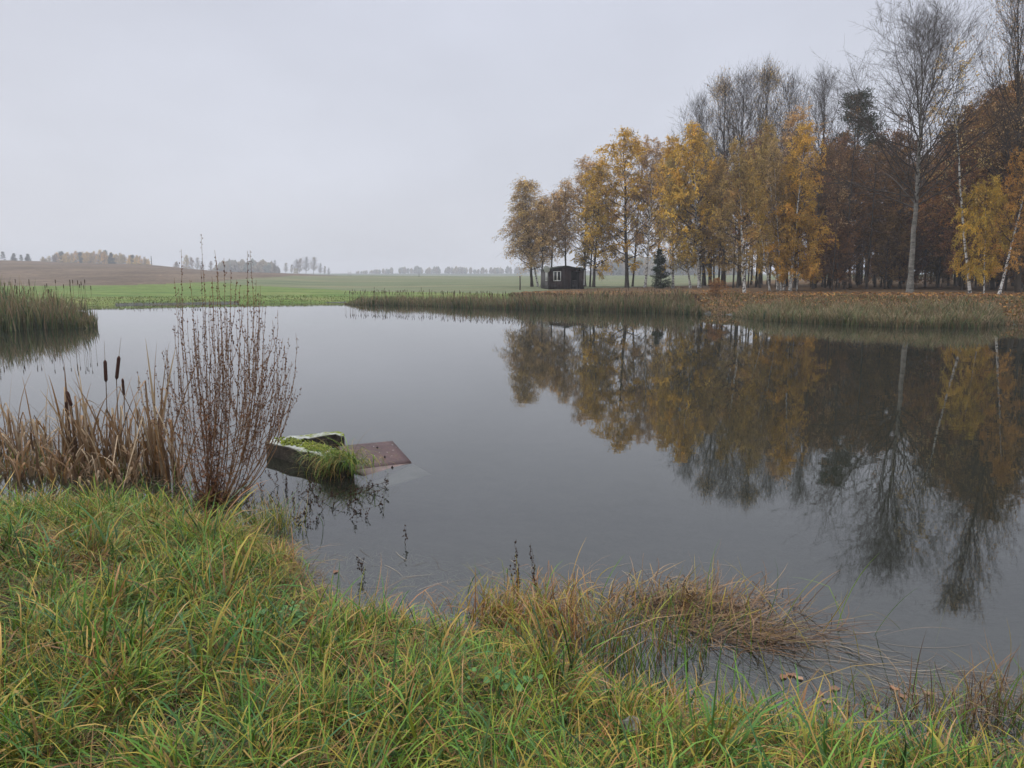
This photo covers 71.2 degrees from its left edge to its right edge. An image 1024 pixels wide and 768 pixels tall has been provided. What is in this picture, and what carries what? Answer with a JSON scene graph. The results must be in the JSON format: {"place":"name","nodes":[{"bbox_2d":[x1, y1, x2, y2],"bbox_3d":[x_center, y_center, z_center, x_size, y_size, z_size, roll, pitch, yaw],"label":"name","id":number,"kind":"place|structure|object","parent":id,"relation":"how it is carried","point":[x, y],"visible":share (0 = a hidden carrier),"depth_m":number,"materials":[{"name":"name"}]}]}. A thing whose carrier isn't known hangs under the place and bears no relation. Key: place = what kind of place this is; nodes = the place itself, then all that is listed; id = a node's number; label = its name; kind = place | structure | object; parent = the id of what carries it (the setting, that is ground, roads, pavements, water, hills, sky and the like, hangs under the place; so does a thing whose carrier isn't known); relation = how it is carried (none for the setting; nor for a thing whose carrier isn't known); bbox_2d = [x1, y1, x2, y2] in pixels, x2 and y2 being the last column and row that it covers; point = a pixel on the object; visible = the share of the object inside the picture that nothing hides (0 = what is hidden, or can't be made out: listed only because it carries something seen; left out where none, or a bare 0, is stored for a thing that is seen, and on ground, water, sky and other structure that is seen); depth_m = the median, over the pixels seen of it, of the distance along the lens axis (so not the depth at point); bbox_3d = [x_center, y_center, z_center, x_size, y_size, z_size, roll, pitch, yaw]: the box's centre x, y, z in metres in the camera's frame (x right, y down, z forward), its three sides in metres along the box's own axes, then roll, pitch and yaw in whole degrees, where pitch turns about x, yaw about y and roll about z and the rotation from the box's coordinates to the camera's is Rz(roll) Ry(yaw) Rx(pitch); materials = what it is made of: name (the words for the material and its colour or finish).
{"place":"outdoors","nodes":[
{"label":"outdoors","id":0,"kind":"place"},
{"bbox_2d":[0,260,340,285],"bbox_3d":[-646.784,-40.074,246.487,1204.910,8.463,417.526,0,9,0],"label":"ploughed field","id":1,"kind":"structure","parent":0,"point":[42,273],"depth_m":136.13,"materials":[{"name":"soil"}]},
{"bbox_2d":[1,282,514,305],"bbox_3d":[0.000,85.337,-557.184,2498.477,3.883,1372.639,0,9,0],"label":"meadow","id":2,"kind":"structure","parent":0,"point":[140,290],"depth_m":65.79,"materials":[{"name":"green plant"}]},
{"bbox_2d":[28,295,355,304],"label":"meadow grass","id":3,"kind":"structure","parent":2,"relation":"on","point":[161,299],"depth_m":57.77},
{"bbox_2d":[0,469,1023,767],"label":"grassy bank","id":4,"kind":"structure","parent":0,"point":[197,714],"depth_m":3.35,"materials":[{"name":"plant"}]},
{"bbox_2d":[0,480,156,529],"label":"grass tuft","id":5,"kind":"object","parent":4,"relation":"on","point":[46,502],"visible":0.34,"depth_m":5.82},
{"bbox_2d":[31,463,238,518],"bbox_3d":[-3.525,1.005,6.673,2.338,0.469,1.390,0,9,0],"label":"grass tuft","id":6,"kind":"object","parent":4,"relation":"on","point":[162,493],"visible":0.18,"depth_m":6.72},
{"bbox_2d":[467,666,542,698],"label":"leafy weed","id":7,"kind":"object","parent":4,"relation":"on","point":[519,686],"visible":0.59,"depth_m":3.37,"materials":[{"name":"green plant"}]},
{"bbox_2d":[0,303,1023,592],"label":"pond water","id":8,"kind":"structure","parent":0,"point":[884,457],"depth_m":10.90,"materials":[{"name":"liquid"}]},
{"bbox_2d":[0,375,59,454],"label":"cattail clump","id":9,"kind":"object","parent":8,"relation":"on","point":[9,429],"visible":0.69,"depth_m":8.98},
{"bbox_2d":[0,423,89,476],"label":"cattail clump","id":10,"kind":"object","parent":8,"relation":"on","point":[22,451],"visible":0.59,"depth_m":8.12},
{"bbox_2d":[0,275,98,331],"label":"reed bed","id":11,"kind":"object","parent":8,"relation":"in","point":[16,314],"visible":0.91,"depth_m":29.96,"materials":[{"name":"plant"}]},
{"bbox_2d":[18,411,84,454],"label":"cattail clump","id":12,"kind":"object","parent":8,"relation":"on","point":[38,444],"visible":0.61,"depth_m":8.90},
{"bbox_2d":[0,435,107,486],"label":"cattail clump","id":13,"kind":"object","parent":8,"relation":"on","point":[48,466],"visible":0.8,"depth_m":7.87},
{"bbox_2d":[23,365,105,462],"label":"cattail clump","id":14,"kind":"object","parent":8,"relation":"in","point":[65,444],"visible":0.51,"depth_m":8.37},
{"bbox_2d":[56,367,133,470],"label":"cattail clump","id":15,"kind":"object","parent":8,"relation":"in","point":[94,450],"visible":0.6,"depth_m":8.17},
{"bbox_2d":[47,447,176,493],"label":"cattail clump","id":16,"kind":"object","parent":8,"relation":"on","point":[115,472],"visible":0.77,"depth_m":7.78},
{"bbox_2d":[63,378,173,470],"bbox_3d":[-4.376,0.546,8.223,0.941,1.214,1.163,4,10,27],"label":"cattail clump","id":17,"kind":"object","parent":8,"relation":"on","point":[117,438],"visible":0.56,"depth_m":8.18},
{"bbox_2d":[76,339,202,486],"bbox_3d":[-3.976,0.369,7.745,1.209,1.807,1.007,5,10,32],"label":"cattail clump","id":18,"kind":"object","parent":8,"relation":"in","point":[158,469],"visible":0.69,"depth_m":7.85,"materials":[{"name":"plant"}]},
{"bbox_2d":[137,389,207,484],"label":"cattail clump","id":19,"kind":"object","parent":8,"relation":"on","point":[167,468],"visible":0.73,"depth_m":7.64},
{"bbox_2d":[137,234,301,514],"bbox_3d":[-2.839,-0.085,6.884,1.769,2.672,1.193,0,9,0],"label":"loosestrife plant","id":20,"kind":"object","parent":8,"relation":"in","point":[218,497],"visible":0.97,"depth_m":6.88,"materials":[{"name":"plant"}]},
{"bbox_2d":[214,487,322,539],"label":"grass tuft","id":21,"kind":"object","parent":8,"relation":"on","point":[267,522],"visible":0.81,"depth_m":6.25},
{"bbox_2d":[178,467,388,506],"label":"dead weed","id":22,"kind":"object","parent":8,"relation":"in","point":[361,488],"visible":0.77,"depth_m":7.30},
{"bbox_2d":[270,488,383,529],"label":"dead weed","id":23,"kind":"object","parent":8,"relation":"in","point":[347,508],"visible":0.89,"depth_m":6.71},
{"bbox_2d":[451,577,540,628],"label":"sedge tussock","id":24,"kind":"object","parent":8,"relation":"on","point":[494,607],"visible":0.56,"depth_m":4.60,"materials":[{"name":"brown plant"}]},
{"bbox_2d":[392,544,681,670],"bbox_3d":[0.086,1.353,4.534,1.938,0.423,1.515,-6,10,-33],"label":"sedge tussock","id":25,"kind":"object","parent":8,"relation":"on","point":[548,607],"visible":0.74,"depth_m":4.55,"materials":[{"name":"brown plant"}]},
{"bbox_2d":[501,569,759,690],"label":"rushes","id":26,"kind":"object","parent":8,"relation":"on","point":[620,644],"visible":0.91,"depth_m":4.07,"materials":[{"name":"green plant"}]},
{"bbox_2d":[559,553,781,631],"bbox_3d":[0.937,1.341,4.787,1.686,0.371,0.813,-2,9,-11],"label":"sedge tussock","id":27,"kind":"object","parent":8,"relation":"on","point":[686,591],"visible":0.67,"depth_m":4.83,"materials":[{"name":"brown plant"}]},
{"bbox_2d":[572,542,947,671],"bbox_3d":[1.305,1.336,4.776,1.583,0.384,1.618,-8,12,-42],"label":"sedge tussock","id":28,"kind":"object","parent":8,"relation":"on","point":[691,628],"visible":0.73,"depth_m":4.66,"materials":[{"name":"brown plant"}]},
{"bbox_2d":[639,572,950,671],"bbox_3d":[1.729,1.363,4.399,1.917,0.446,1.066,0,9,0],"label":"sedge tussock","id":29,"kind":"object","parent":8,"relation":"on","point":[787,632],"visible":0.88,"depth_m":4.36,"materials":[{"name":"brown plant"}]},
{"bbox_2d":[732,296,1008,327],"bbox_3d":[16.172,-3.523,34.123,12.686,1.630,6.164,6,10,32],"label":"reed bed","id":30,"kind":"object","parent":8,"relation":"in","point":[952,316],"visible":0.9,"depth_m":32.27,"materials":[{"name":"plant"}]},
{"bbox_2d":[793,672,965,722],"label":"rushes","id":31,"kind":"object","parent":8,"relation":"in","point":[872,701],"visible":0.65,"depth_m":3.67,"materials":[{"name":"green plant"}]},
{"bbox_2d":[762,616,1023,726],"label":"floating straw","id":32,"kind":"object","parent":8,"relation":"on","point":[902,672],"visible":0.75,"depth_m":3.99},
{"bbox_2d":[784,629,1023,761],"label":"rushes","id":33,"kind":"object","parent":8,"relation":"in","point":[975,711],"visible":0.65,"depth_m":3.51,"materials":[{"name":"green plant"}]},
{"bbox_2d":[936,622,1023,731],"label":"rushes","id":34,"kind":"object","parent":8,"relation":"on","point":[992,701],"visible":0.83,"depth_m":3.63,"materials":[{"name":"brown plant"}]},
{"bbox_2d":[0,301,1023,766],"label":"pond bed","id":35,"kind":"object","parent":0,"point":[980,613],"visible":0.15,"depth_m":5.66,"materials":[{"name":"liquid"}]},
{"bbox_2d":[266,431,355,516],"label":"concrete wall","id":36,"kind":"structure","parent":35,"relation":"on","point":[287,447],"depth_m":8.52,"materials":[{"name":"grey concrete"}]},
{"bbox_2d":[288,432,394,481],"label":"grass tuft","id":37,"kind":"object","parent":36,"relation":"on","point":[328,455],"visible":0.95,"depth_m":7.88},
{"bbox_2d":[338,441,410,475],"bbox_3d":[-1.561,0.899,8.422,0.728,0.205,1.130,-5,10,-29],"label":"metal sheet","id":38,"kind":"object","parent":36,"relation":"on","point":[397,456],"visible":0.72,"depth_m":8.56,"materials":[{"name":"brown metal"}]},
{"bbox_2d":[301,539,585,655],"bbox_3d":[-0.610,1.486,5.221,2.777,0.075,1.362,3,9,21],"label":"drowned weed","id":39,"kind":"object","parent":35,"relation":"on","point":[440,590],"visible":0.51,"depth_m":5.29,"materials":[{"name":"plant"}]},
{"bbox_2d":[344,285,707,314],"bbox_3d":[-0.431,-6.003,49.252,29.075,1.937,4.609,5,10,31],"label":"reed bed","id":40,"kind":"object","parent":35,"relation":"on","point":[679,302],"visible":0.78,"depth_m":46.31,"materials":[{"name":"plant"}]},
{"bbox_2d":[596,649,1023,759],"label":"drowned weed","id":41,"kind":"object","parent":35,"relation":"on","point":[773,687],"visible":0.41,"depth_m":3.96,"materials":[{"name":"plant"}]},
{"bbox_2d":[0,0,1023,273],"label":"sky","id":42,"kind":"structure","parent":0,"point":[352,136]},
{"bbox_2d":[300,273,796,275],"bbox_3d":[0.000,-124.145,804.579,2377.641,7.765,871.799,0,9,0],"label":"hills","id":43,"kind":"structure","parent":0,"point":[457,274],"depth_m":762.62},
{"bbox_2d":[211,258,279,272],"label":"distant wood","id":44,"kind":"object","parent":43,"relation":"on","point":[263,266],"visible":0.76,"depth_m":675.66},
{"bbox_2d":[356,265,589,273],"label":"distant wood","id":45,"kind":"object","parent":43,"relation":"on","point":[447,270],"visible":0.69,"depth_m":1098.51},
{"bbox_2d":[591,253,755,274],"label":"distant wood","id":46,"kind":"object","parent":43,"relation":"on","point":[620,270],"visible":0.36,"depth_m":582.04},
{"bbox_2d":[216,274,953,293],"bbox_3d":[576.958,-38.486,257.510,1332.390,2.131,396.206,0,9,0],"label":"sown field","id":47,"kind":"structure","parent":0,"point":[474,284],"depth_m":112.28,"materials":[{"name":"plant"}]},
{"bbox_2d":[507,201,544,286],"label":"birch tree","id":48,"kind":"object","parent":47,"relation":"on","point":[523,230],"visible":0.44,"depth_m":82.00,"materials":[{"name":"orange plant"}]},
{"bbox_2d":[492,173,567,286],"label":"birch tree","id":49,"kind":"object","parent":47,"relation":"on","point":[527,188],"visible":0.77,"depth_m":81.35,"materials":[{"name":"orange plant"}]},
{"bbox_2d":[528,195,562,286],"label":"birch tree","id":50,"kind":"object","parent":47,"relation":"on","point":[541,209],"visible":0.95,"depth_m":79.84,"materials":[{"name":"orange plant"}]},
{"bbox_2d":[539,189,571,266],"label":"birch tree","id":51,"kind":"object","parent":47,"relation":"on","point":[558,210],"visible":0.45,"depth_m":83.57,"materials":[{"name":"orange plant"}]},
{"bbox_2d":[540,266,585,288],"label":"cabin","id":52,"kind":"object","parent":47,"relation":"on","point":[558,277],"visible":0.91,"depth_m":73.50,"materials":[{"name":"brown wood"}]},
{"bbox_2d":[551,177,579,265],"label":"birch tree","id":53,"kind":"object","parent":47,"relation":"on","point":[565,204],"visible":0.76,"depth_m":83.44,"materials":[{"name":"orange plant"}]},
{"bbox_2d":[559,154,623,286],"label":"birch tree","id":54,"kind":"object","parent":47,"relation":"on","point":[587,168],"visible":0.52,"depth_m":82.10,"materials":[{"name":"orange plant"}]},
{"bbox_2d":[568,156,630,286],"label":"birch tree","id":55,"kind":"object","parent":47,"relation":"on","point":[597,178],"visible":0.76,"depth_m":79.58,"materials":[{"name":"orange plant"}]},
{"bbox_2d":[583,125,666,287],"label":"birch tree","id":56,"kind":"object","parent":47,"relation":"on","point":[623,143],"visible":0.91,"depth_m":77.27,"materials":[{"name":"yellow plant"}]},
{"bbox_2d":[617,129,655,286],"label":"birch tree","id":57,"kind":"object","parent":47,"relation":"on","point":[642,170],"visible":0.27,"depth_m":81.33,"materials":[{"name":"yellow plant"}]},
{"bbox_2d":[515,277,1023,324],"bbox_3d":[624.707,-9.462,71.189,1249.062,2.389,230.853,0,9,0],"label":"forest floor","id":58,"kind":"structure","parent":0,"point":[802,287],"depth_m":55.91,"materials":[{"name":"brown plant"}]},
{"bbox_2d":[618,134,676,286],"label":"birch tree","id":59,"kind":"object","parent":58,"relation":"on","point":[651,167],"visible":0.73,"depth_m":76.67,"materials":[{"name":"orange plant"}]},
{"bbox_2d":[651,248,671,288],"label":"spruce tree","id":60,"kind":"object","parent":58,"relation":"on","point":[659,273],"visible":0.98,"depth_m":70.87,"materials":[{"name":"green plant"}]},
{"bbox_2d":[649,134,694,287],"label":"birch tree","id":61,"kind":"object","parent":58,"relation":"on","point":[668,151],"visible":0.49,"depth_m":69.73,"materials":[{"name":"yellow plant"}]},
{"bbox_2d":[657,154,703,287],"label":"birch tree","id":62,"kind":"object","parent":58,"relation":"on","point":[670,165],"visible":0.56,"depth_m":68.11,"materials":[{"name":"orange plant"}]},
{"bbox_2d":[656,119,728,287],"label":"birch tree","id":63,"kind":"object","parent":58,"relation":"on","point":[696,137],"visible":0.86,"depth_m":66.58,"materials":[{"name":"yellow plant"}]},
{"bbox_2d":[644,86,754,285],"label":"bare tree","id":64,"kind":"object","parent":58,"relation":"on","point":[711,135],"visible":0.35,"depth_m":76.48,"materials":[{"name":"grey plant"}]},
{"bbox_2d":[684,135,739,285],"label":"oak tree","id":65,"kind":"object","parent":58,"relation":"on","point":[710,144],"visible":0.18,"depth_m":73.14,"materials":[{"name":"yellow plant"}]},
{"bbox_2d":[680,65,753,284],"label":"bare tree","id":66,"kind":"object","parent":58,"relation":"on","point":[723,93],"visible":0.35,"depth_m":77.79,"materials":[{"name":"grey plant"}]},
{"bbox_2d":[699,153,738,287],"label":"tree","id":67,"kind":"object","parent":58,"relation":"on","point":[720,169],"visible":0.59,"depth_m":66.02,"materials":[{"name":"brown plant"}]},
{"bbox_2d":[691,55,792,284],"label":"bare tree","id":68,"kind":"object","parent":58,"relation":"on","point":[741,123],"visible":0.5,"depth_m":74.06,"materials":[{"name":"grey plant"}]},
{"bbox_2d":[710,134,777,291],"bbox_3d":[16.522,-12.254,51.728,4.480,11.536,4.553,-1,9,-6],"label":"birch tree","id":69,"kind":"object","parent":58,"relation":"on","point":[739,181],"visible":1,"depth_m":51.45,"materials":[{"name":"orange plant"}]},
{"bbox_2d":[725,130,783,287],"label":"oak tree","id":70,"kind":"object","parent":58,"relation":"on","point":[748,216],"visible":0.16,"depth_m":63.71,"materials":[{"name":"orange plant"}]},
{"bbox_2d":[743,167,775,290],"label":"birch tree","id":71,"kind":"object","parent":58,"relation":"on","point":[761,219],"visible":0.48,"depth_m":54.72,"materials":[{"name":"orange plant"}]},
{"bbox_2d":[510,292,1023,324],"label":"bank grass","id":72,"kind":"structure","parent":58,"relation":"on","point":[899,297],"depth_m":39.34,"materials":[{"name":"plant"}]},
{"bbox_2d":[732,52,811,284],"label":"bare tree","id":73,"kind":"object","parent":58,"relation":"on","point":[767,78],"visible":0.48,"depth_m":75.84,"materials":[{"name":"grey plant"}]},
{"bbox_2d":[743,114,803,289],"bbox_3d":[19.962,-13.896,55.374,5.120,13.711,4.392,-5,9,13],"label":"birch tree","id":74,"kind":"object","parent":58,"relation":"on","point":[765,140],"visible":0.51,"depth_m":54.79,"materials":[{"name":"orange plant"}]},
{"bbox_2d":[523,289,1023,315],"bbox_3d":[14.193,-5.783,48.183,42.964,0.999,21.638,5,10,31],"label":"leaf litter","id":75,"kind":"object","parent":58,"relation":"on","point":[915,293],"visible":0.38,"depth_m":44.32,"materials":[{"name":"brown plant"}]},
{"bbox_2d":[757,139,798,290],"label":"birch tree","id":76,"kind":"object","parent":58,"relation":"on","point":[775,178],"visible":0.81,"depth_m":53.68,"materials":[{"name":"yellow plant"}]},
{"bbox_2d":[769,154,816,289],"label":"birch tree","id":77,"kind":"object","parent":58,"relation":"on","point":[786,192],"visible":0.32,"depth_m":54.63,"materials":[{"name":"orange plant"}]},
{"bbox_2d":[754,62,842,283],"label":"bare tree","id":78,"kind":"object","parent":58,"relation":"on","point":[789,99],"visible":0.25,"depth_m":75.80,"materials":[{"name":"grey plant"}]},
{"bbox_2d":[771,121,826,290],"bbox_3d":[21.513,-13.193,53.542,4.035,12.734,4.026,-8,12,-42],"label":"birch tree","id":79,"kind":"object","parent":58,"relation":"on","point":[804,140],"visible":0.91,"depth_m":53.06,"materials":[{"name":"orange plant"}]},
{"bbox_2d":[767,96,834,287],"bbox_3d":[24.811,-16.241,62.026,6.823,16.212,6.284,-3,9,4],"label":"tree","id":80,"kind":"object","parent":58,"relation":"on","point":[792,120],"visible":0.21,"depth_m":61.16,"materials":[{"name":"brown plant"}]},
{"bbox_2d":[763,207,840,290],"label":"birch tree","id":81,"kind":"object","parent":58,"relation":"on","point":[809,271],"visible":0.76,"depth_m":53.57,"materials":[{"name":"yellow plant"}]},
{"bbox_2d":[760,55,867,284],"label":"bare tree","id":82,"kind":"object","parent":58,"relation":"on","point":[823,112],"visible":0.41,"depth_m":74.10,"materials":[{"name":"grey plant"}]},
{"bbox_2d":[801,133,855,287],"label":"oak tree","id":83,"kind":"object","parent":58,"relation":"on","point":[830,171],"visible":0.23,"depth_m":59.59,"materials":[{"name":"brown plant"}]},
{"bbox_2d":[807,133,872,285],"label":"oak tree","id":84,"kind":"object","parent":58,"relation":"on","point":[844,140],"visible":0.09,"depth_m":69.02,"materials":[{"name":"brown plant"}]},
{"bbox_2d":[818,218,862,289],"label":"bush","id":85,"kind":"object","parent":58,"relation":"on","point":[842,233],"visible":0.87,"depth_m":54.39,"materials":[{"name":"brown plant"}]},
{"bbox_2d":[824,151,856,290],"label":"young tree","id":86,"kind":"object","parent":58,"relation":"on","point":[839,200],"visible":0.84,"depth_m":52.69,"materials":[{"name":"brown plant"}]},
{"bbox_2d":[810,144,881,287],"bbox_3d":[27.670,-13.663,58.872,6.511,11.848,6.650,-4,9,-2],"label":"oak tree","id":87,"kind":"object","parent":58,"relation":"on","point":[859,242],"visible":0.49,"depth_m":57.87,"materials":[{"name":"brown plant"}]},
{"bbox_2d":[835,91,873,288],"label":"young tree","id":88,"kind":"object","parent":58,"relation":"on","point":[849,205],"visible":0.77,"depth_m":55.43,"materials":[{"name":"brown plant"}]},
{"bbox_2d":[827,87,892,284],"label":"pine tree","id":89,"kind":"object","parent":58,"relation":"on","point":[866,115],"visible":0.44,"depth_m":70.33,"materials":[{"name":"green plant"}]},
{"bbox_2d":[826,139,908,286],"bbox_3d":[30.480,-14.609,60.980,5.026,13.063,6.606,-11,12,-42],"label":"oak tree","id":90,"kind":"object","parent":58,"relation":"on","point":[882,181],"visible":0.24,"depth_m":59.88,"materials":[{"name":"brown plant"}]},
{"bbox_2d":[853,131,892,288],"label":"young tree","id":91,"kind":"object","parent":58,"relation":"on","point":[870,240],"visible":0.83,"depth_m":55.54,"materials":[{"name":"brown plant"}]},
{"bbox_2d":[861,210,910,288],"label":"bush","id":92,"kind":"object","parent":58,"relation":"on","point":[886,233],"visible":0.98,"depth_m":55.30,"materials":[{"name":"brown plant"}]},
{"bbox_2d":[758,0,1023,292],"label":"aspen tree","id":93,"kind":"object","parent":58,"relation":"on","point":[921,145],"visible":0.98,"depth_m":45.31,"materials":[{"name":"grey plant"}]},
{"bbox_2d":[855,127,932,282],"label":"oak tree","id":94,"kind":"object","parent":58,"relation":"on","point":[890,137],"visible":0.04,"depth_m":66.97,"materials":[{"name":"brown plant"}]},
{"bbox_2d":[864,146,945,288],"bbox_3d":[30.920,-13.095,56.847,6.036,11.319,5.910,-12,11,-39],"label":"oak tree","id":95,"kind":"object","parent":58,"relation":"on","point":[899,208],"visible":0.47,"depth_m":56.15,"materials":[{"name":"brown plant"}]},
{"bbox_2d":[892,214,937,287],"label":"bush","id":96,"kind":"object","parent":58,"relation":"on","point":[918,270],"visible":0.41,"depth_m":56.64,"materials":[{"name":"brown plant"}]},
{"bbox_2d":[892,153,961,286],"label":"oak tree","id":97,"kind":"object","parent":58,"relation":"on","point":[929,266],"visible":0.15,"depth_m":60.06,"materials":[{"name":"brown plant"}]},
{"bbox_2d":[918,29,996,292],"bbox_3d":[27.615,-13.431,44.602,4.256,16.358,4.932,-5,10,31],"label":"birch tree","id":98,"kind":"object","parent":58,"relation":"on","point":[959,173],"visible":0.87,"depth_m":44.01,"materials":[{"name":"grey plant"}]},
{"bbox_2d":[904,118,1023,289],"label":"oak tree","id":99,"kind":"object","parent":58,"relation":"on","point":[949,236],"visible":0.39,"depth_m":52.54,"materials":[{"name":"brown plant"}]},
{"bbox_2d":[922,98,1023,289],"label":"oak tree","id":100,"kind":"object","parent":58,"relation":"on","point":[992,283],"visible":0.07,"depth_m":54.23,"materials":[{"name":"brown plant"}]},
{"bbox_2d":[948,173,1023,292],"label":"birch tree","id":101,"kind":"object","parent":58,"relation":"on","point":[986,194],"visible":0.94,"depth_m":44.27,"materials":[{"name":"yellow plant"}]},
{"bbox_2d":[950,70,1023,272],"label":"oak tree","id":102,"kind":"object","parent":58,"relation":"on","point":[1003,165],"visible":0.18,"depth_m":50.15,"materials":[{"name":"brown plant"}]},
{"bbox_2d":[956,0,1023,292],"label":"bare tree","id":103,"kind":"object","parent":58,"relation":"on","point":[1018,127],"visible":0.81,"depth_m":44.90,"materials":[{"name":"grey plant"}]},
{"bbox_2d":[989,147,1023,293],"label":"birch tree","id":104,"kind":"object","parent":58,"relation":"on","point":[1014,196],"visible":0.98,"depth_m":43.00,"materials":[{"name":"yellow plant"}]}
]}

